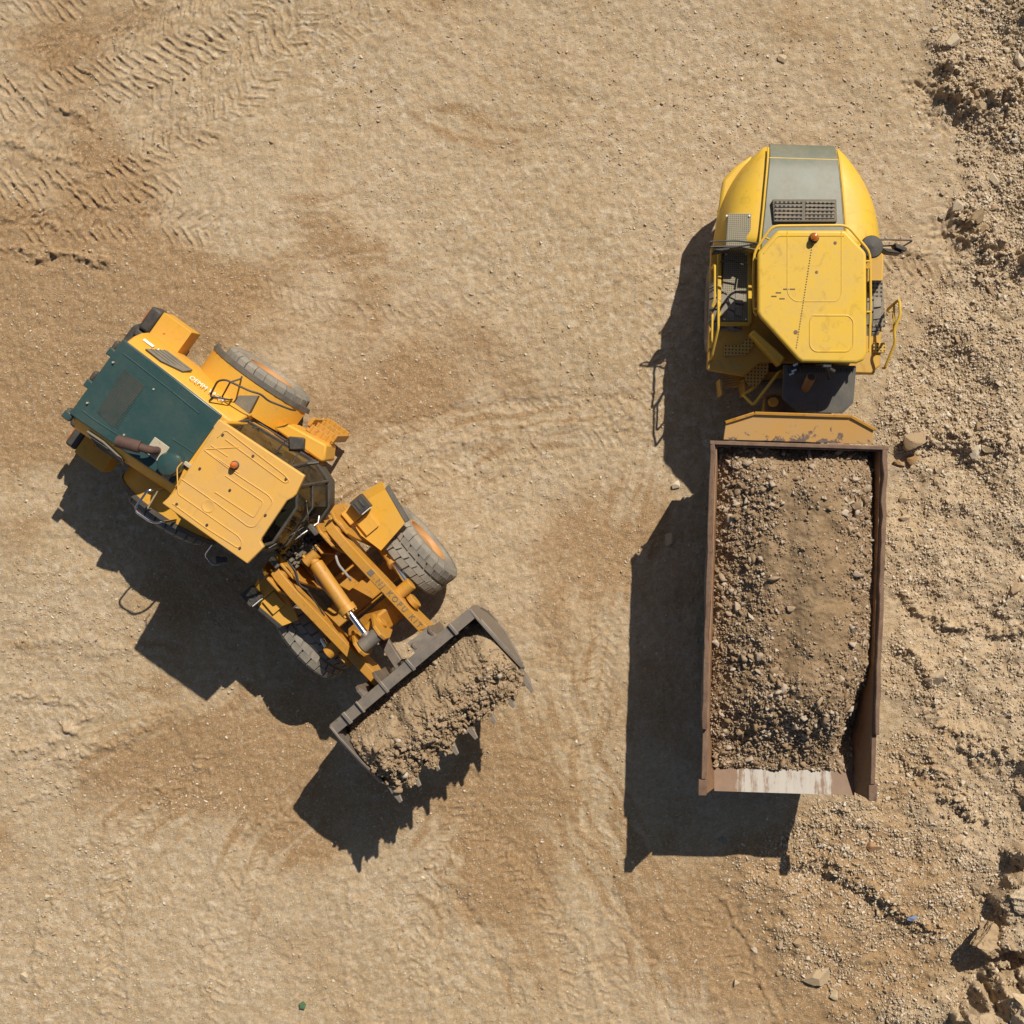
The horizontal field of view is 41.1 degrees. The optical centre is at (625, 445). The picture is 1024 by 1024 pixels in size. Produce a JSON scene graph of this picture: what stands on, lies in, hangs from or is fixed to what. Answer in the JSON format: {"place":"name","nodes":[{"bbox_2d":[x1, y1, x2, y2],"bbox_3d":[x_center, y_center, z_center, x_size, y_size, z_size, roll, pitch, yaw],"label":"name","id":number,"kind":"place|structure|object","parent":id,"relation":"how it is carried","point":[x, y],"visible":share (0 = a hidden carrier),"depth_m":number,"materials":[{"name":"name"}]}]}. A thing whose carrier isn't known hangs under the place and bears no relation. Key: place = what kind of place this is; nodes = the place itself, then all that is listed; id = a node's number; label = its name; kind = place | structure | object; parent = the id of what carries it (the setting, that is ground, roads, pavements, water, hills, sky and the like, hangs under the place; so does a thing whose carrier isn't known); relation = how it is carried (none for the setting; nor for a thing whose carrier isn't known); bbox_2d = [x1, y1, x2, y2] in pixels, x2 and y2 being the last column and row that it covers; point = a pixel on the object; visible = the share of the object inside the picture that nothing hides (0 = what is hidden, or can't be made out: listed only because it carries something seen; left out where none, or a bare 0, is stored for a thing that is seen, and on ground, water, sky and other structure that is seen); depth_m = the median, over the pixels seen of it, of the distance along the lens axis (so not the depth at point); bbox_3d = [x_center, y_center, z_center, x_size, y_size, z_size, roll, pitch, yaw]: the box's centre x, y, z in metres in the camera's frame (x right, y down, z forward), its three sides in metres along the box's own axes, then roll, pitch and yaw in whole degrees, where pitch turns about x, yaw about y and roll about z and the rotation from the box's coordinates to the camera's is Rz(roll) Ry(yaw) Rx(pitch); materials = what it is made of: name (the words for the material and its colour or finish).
{"place":"outdoors","nodes":[
{"label":"outdoors","id":0,"kind":"place"},
{"bbox_2d":[0,0,1023,1023],"bbox_3d":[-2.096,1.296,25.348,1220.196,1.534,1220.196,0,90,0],"label":"ground","id":1,"kind":"structure","parent":0,"point":[549,627],"depth_m":26.00,"materials":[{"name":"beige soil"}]},
{"bbox_2d":[20,972,28,981],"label":"rock","id":2,"kind":"object","parent":1,"relation":"on","point":[24,976],"visible":1,"depth_m":25.98,"materials":[{"name":"beige stone"}]},
{"bbox_2d":[61,307,533,802],"bbox_3d":[-5.903,1.644,24.152,3.724,3.735,9.764,-44,90,0],"label":"wheel loader","id":3,"kind":"object","parent":1,"relation":"on","point":[206,455],"visible":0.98,"depth_m":23.77,"materials":[{"name":"yellow metal"}]},
{"bbox_2d":[347,619,524,792],"bbox_3d":[-3.351,4.563,24.056,3.156,1.524,1.700,-40,90,0],"label":"earth heap","id":4,"kind":"object","parent":3,"relation":"in","point":[411,724],"visible":0.97,"depth_m":23.57,"materials":[{"name":"soil"}]},
{"bbox_2d":[299,1001,305,1008],"bbox_3d":[-6.177,10.694,25.923,0.130,0.023,0.150,0,90,0],"label":"plastic scrap","id":5,"kind":"object","parent":1,"relation":"on","point":[302,1004],"visible":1,"depth_m":25.92,"materials":[{"name":"green plastic"}]},
{"bbox_2d":[665,533,673,545],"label":"rock","id":6,"kind":"object","parent":1,"relation":"on","point":[669,539],"visible":1,"depth_m":25.98,"materials":[{"name":"stone"}]},
{"bbox_2d":[672,480,679,488],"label":"rock","id":7,"kind":"object","parent":1,"relation":"on","point":[676,484],"visible":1,"depth_m":25.97,"materials":[{"name":"beige stone"}]},
{"bbox_2d":[717,836,725,842],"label":"rock","id":8,"kind":"object","parent":1,"relation":"on","point":[721,839],"visible":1,"depth_m":25.96,"materials":[{"name":"grey stone"}]},
{"bbox_2d":[778,940,782,948],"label":"rock","id":9,"kind":"object","parent":1,"relation":"on","point":[780,945],"visible":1,"depth_m":25.88,"materials":[{"name":"beige stone"}]},
{"bbox_2d":[778,54,786,63],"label":"rock","id":10,"kind":"object","parent":1,"relation":"on","point":[782,58],"visible":1,"depth_m":25.95,"materials":[{"name":"beige stone"}]},
{"bbox_2d":[793,937,801,947],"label":"rock","id":11,"kind":"object","parent":1,"relation":"on","point":[797,942],"visible":1,"depth_m":25.83,"materials":[{"name":"beige stone"}]},
{"bbox_2d":[698,144,911,800],"bbox_3d":[3.083,0.363,24.385,3.497,3.250,11.519,2,90,0],"label":"dump truck","id":12,"kind":"object","parent":1,"relation":"on","point":[794,318],"visible":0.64,"depth_m":23.71,"materials":[{"name":"paint"}]},
{"bbox_2d":[710,447,874,773],"bbox_3d":[2.894,2.908,23.847,2.780,1.822,5.803,2,90,0],"label":"gravel load","id":13,"kind":"object","parent":12,"relation":"in","point":[793,590],"visible":1,"depth_m":23.30,"materials":[{"name":"gravel"}]},
{"bbox_2d":[802,968,829,985],"bbox_3d":[3.703,10.172,25.955,0.657,0.243,0.366,-30,81,-12],"label":"rock","id":14,"kind":"object","parent":1,"relation":"on","point":[815,977],"visible":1,"depth_m":25.90,"materials":[{"name":"beige stone"}]},
{"bbox_2d":[830,989,837,1000],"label":"rock","id":15,"kind":"object","parent":1,"relation":"on","point":[834,994],"visible":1,"depth_m":25.92,"materials":[{"name":"beige stone"}]},
{"bbox_2d":[866,841,881,852],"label":"rock","id":16,"kind":"object","parent":1,"relation":"on","point":[871,847],"visible":1,"depth_m":25.85,"materials":[{"name":"brown stone"}]},
{"bbox_2d":[894,460,904,465],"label":"rock","id":17,"kind":"object","parent":1,"relation":"on","point":[898,462],"visible":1,"depth_m":25.91,"materials":[{"name":"brown stone"}]},
{"bbox_2d":[899,492,907,502],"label":"rock","id":18,"kind":"object","parent":1,"relation":"on","point":[903,498],"visible":1,"depth_m":25.97,"materials":[{"name":"beige stone"}]},
{"bbox_2d":[899,515,909,521],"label":"rock","id":19,"kind":"object","parent":1,"relation":"on","point":[904,518],"visible":1,"depth_m":25.92,"materials":[{"name":"beige stone"}]},
{"bbox_2d":[906,454,916,466],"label":"rock","id":20,"kind":"object","parent":1,"relation":"on","point":[911,459],"visible":1,"depth_m":25.89,"materials":[{"name":"brown stone"}]},
{"bbox_2d":[907,916,917,920],"bbox_3d":[5.455,8.995,25.782,0.228,0.044,0.103,-12,90,0],"label":"plastic scrap","id":21,"kind":"object","parent":1,"relation":"on","point":[912,918],"visible":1,"depth_m":25.77,"materials":[{"name":"blue plastic"}]},
{"bbox_2d":[903,432,925,450],"bbox_3d":[5.467,-0.121,25.746,0.483,0.280,0.321,-19,101,10],"label":"rock","id":22,"kind":"object","parent":1,"relation":"on","point":[912,441],"visible":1,"depth_m":25.66,"materials":[{"name":"beige stone"}]},
{"bbox_2d":[923,666,944,685],"bbox_3d":[5.892,4.356,25.782,0.323,0.352,0.453,30,91,14],"label":"rock","id":23,"kind":"object","parent":1,"relation":"on","point":[938,675],"visible":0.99,"depth_m":25.68,"materials":[{"name":"beige stone"}]},
{"bbox_2d":[931,25,941,31],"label":"rock","id":24,"kind":"object","parent":1,"relation":"on","point":[935,29],"visible":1,"depth_m":25.87,"materials":[{"name":"beige stone"}]},
{"bbox_2d":[933,415,940,420],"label":"rock","id":25,"kind":"object","parent":1,"relation":"on","point":[938,417],"visible":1,"depth_m":25.80,"materials":[{"name":"beige stone"}]},
{"bbox_2d":[934,477,939,484],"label":"rock","id":26,"kind":"object","parent":1,"relation":"on","point":[936,481],"visible":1,"depth_m":25.88,"materials":[{"name":"beige stone"}]},
{"bbox_2d":[935,465,944,472],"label":"rock","id":27,"kind":"object","parent":1,"relation":"on","point":[939,468],"visible":1,"depth_m":25.87,"materials":[{"name":"beige stone"}]},
{"bbox_2d":[945,33,960,46],"bbox_3d":[6.217,-7.695,25.799,0.266,0.157,0.288,30,97,3],"label":"rock","id":28,"kind":"object","parent":1,"relation":"on","point":[953,39],"visible":1,"depth_m":25.75,"materials":[{"name":"beige stone"}]},
{"bbox_2d":[954,335,959,342],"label":"rock","id":29,"kind":"object","parent":1,"relation":"on","point":[957,338],"visible":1,"depth_m":25.83,"materials":[{"name":"beige stone"}]},
{"bbox_2d":[951,199,963,213],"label":"rock","id":30,"kind":"object","parent":1,"relation":"on","point":[957,205],"visible":1,"depth_m":25.76,"materials":[{"name":"beige stone"}]},
{"bbox_2d":[958,50,964,62],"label":"rock","id":31,"kind":"object","parent":1,"relation":"on","point":[961,55],"visible":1,"depth_m":25.75,"materials":[{"name":"beige stone"}]},
{"bbox_2d":[966,15,971,22],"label":"rock","id":32,"kind":"object","parent":1,"relation":"on","point":[969,19],"visible":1,"depth_m":25.83,"materials":[{"name":"beige stone"}]},
{"bbox_2d":[970,479,975,485],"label":"rock","id":33,"kind":"object","parent":1,"relation":"on","point":[972,482],"visible":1,"depth_m":25.90,"materials":[{"name":"beige stone"}]},
{"bbox_2d":[965,209,984,223],"bbox_3d":[6.658,-4.304,25.705,0.226,0.183,0.387,43,90,0],"label":"rock","id":34,"kind":"object","parent":1,"relation":"on","point":[978,216],"visible":1,"depth_m":25.66,"materials":[{"name":"beige stone"}]},
{"bbox_2d":[969,444,980,461],"bbox_3d":[6.692,0.153,25.843,0.277,0.207,0.340,-24,98,2],"label":"rock","id":35,"kind":"object","parent":1,"relation":"on","point":[974,454],"visible":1,"depth_m":25.78,"materials":[{"name":"beige stone"}]},
{"bbox_2d":[971,88,980,95],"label":"rock","id":36,"kind":"object","parent":1,"relation":"on","point":[976,92],"visible":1,"depth_m":25.78,"materials":[{"name":"brown stone"}]},
{"bbox_2d":[970,878,984,895],"bbox_3d":[6.722,8.421,25.912,0.339,0.205,0.367,-15,90,0],"label":"earth boulder","id":37,"kind":"object","parent":1,"relation":"on","point":[977,888],"visible":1,"depth_m":25.87,"materials":[{"name":"beige stone"}]},
{"bbox_2d":[976,421,981,429],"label":"rock","id":38,"kind":"object","parent":1,"relation":"on","point":[978,425],"visible":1,"depth_m":25.74,"materials":[{"name":"beige stone"}]},
{"bbox_2d":[977,274,982,281],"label":"rock","id":39,"kind":"object","parent":1,"relation":"on","point":[979,277],"visible":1,"depth_m":25.84,"materials":[{"name":"beige stone"}]},
{"bbox_2d":[966,1013,994,1023],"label":"earth boulder","id":40,"kind":"object","parent":1,"relation":"on","point":[987,1018],"visible":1,"depth_m":25.12,"materials":[{"name":"beige stone"}]},
{"bbox_2d":[974,223,988,233],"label":"rock","id":41,"kind":"object","parent":1,"relation":"on","point":[983,226],"visible":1,"depth_m":25.77,"materials":[{"name":"beige stone"}]},
{"bbox_2d":[975,101,988,111],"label":"rock","id":42,"kind":"object","parent":1,"relation":"on","point":[982,106],"visible":1,"depth_m":25.68,"materials":[{"name":"beige stone"}]},
{"bbox_2d":[981,55,987,61],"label":"rock","id":43,"kind":"object","parent":1,"relation":"on","point":[984,57],"visible":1,"depth_m":25.77,"materials":[{"name":"beige stone"}]},
{"bbox_2d":[970,921,1004,958],"bbox_3d":[6.796,9.320,25.497,0.692,0.469,0.680,-10,80,-14],"label":"earth boulder","id":44,"kind":"object","parent":1,"relation":"on","point":[984,940],"visible":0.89,"depth_m":25.37,"materials":[{"name":"beige stone"}]},
{"bbox_2d":[981,444,995,453],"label":"rock","id":45,"kind":"object","parent":1,"relation":"on","point":[988,449],"visible":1,"depth_m":25.74,"materials":[{"name":"beige stone"}]},
{"bbox_2d":[987,286,993,295],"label":"rock","id":46,"kind":"object","parent":1,"relation":"on","point":[990,289],"visible":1,"depth_m":25.80,"materials":[{"name":"beige stone"}]},
{"bbox_2d":[983,81,999,92],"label":"rock","id":47,"kind":"object","parent":1,"relation":"on","point":[993,85],"visible":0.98,"depth_m":25.70,"materials":[{"name":"beige stone"}]},
{"bbox_2d":[987,173,999,185],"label":"rock","id":48,"kind":"object","parent":1,"relation":"on","point":[993,179],"visible":1,"depth_m":25.80,"materials":[{"name":"beige stone"}]},
{"bbox_2d":[1003,47,1009,53],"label":"rock","id":49,"kind":"object","parent":1,"relation":"on","point":[1006,50],"visible":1,"depth_m":25.84,"materials":[{"name":"beige stone"}]},
{"bbox_2d":[1011,137,1017,143],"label":"rock","id":50,"kind":"object","parent":1,"relation":"on","point":[1014,140],"visible":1,"depth_m":25.74,"materials":[{"name":"beige stone"}]},
{"bbox_2d":[1008,887,1023,914],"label":"earth boulder","id":51,"kind":"object","parent":1,"relation":"on","point":[1016,897],"visible":1,"depth_m":25.20,"materials":[{"name":"beige stone"}]},
{"bbox_2d":[1009,582,1023,596],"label":"rock","id":52,"kind":"object","parent":1,"relation":"on","point":[1016,587],"visible":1,"depth_m":25.65,"materials":[{"name":"beige stone"}]},
{"bbox_2d":[1010,993,1023,1023],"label":"earth boulder","id":53,"kind":"object","parent":1,"relation":"on","point":[1017,1010],"visible":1,"depth_m":24.87,"materials":[{"name":"beige stone"}]},
{"bbox_2d":[1014,51,1023,66],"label":"rock","id":54,"kind":"object","parent":1,"relation":"on","point":[1018,60],"visible":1,"depth_m":25.76,"materials":[{"name":"beige stone"}]}
]}

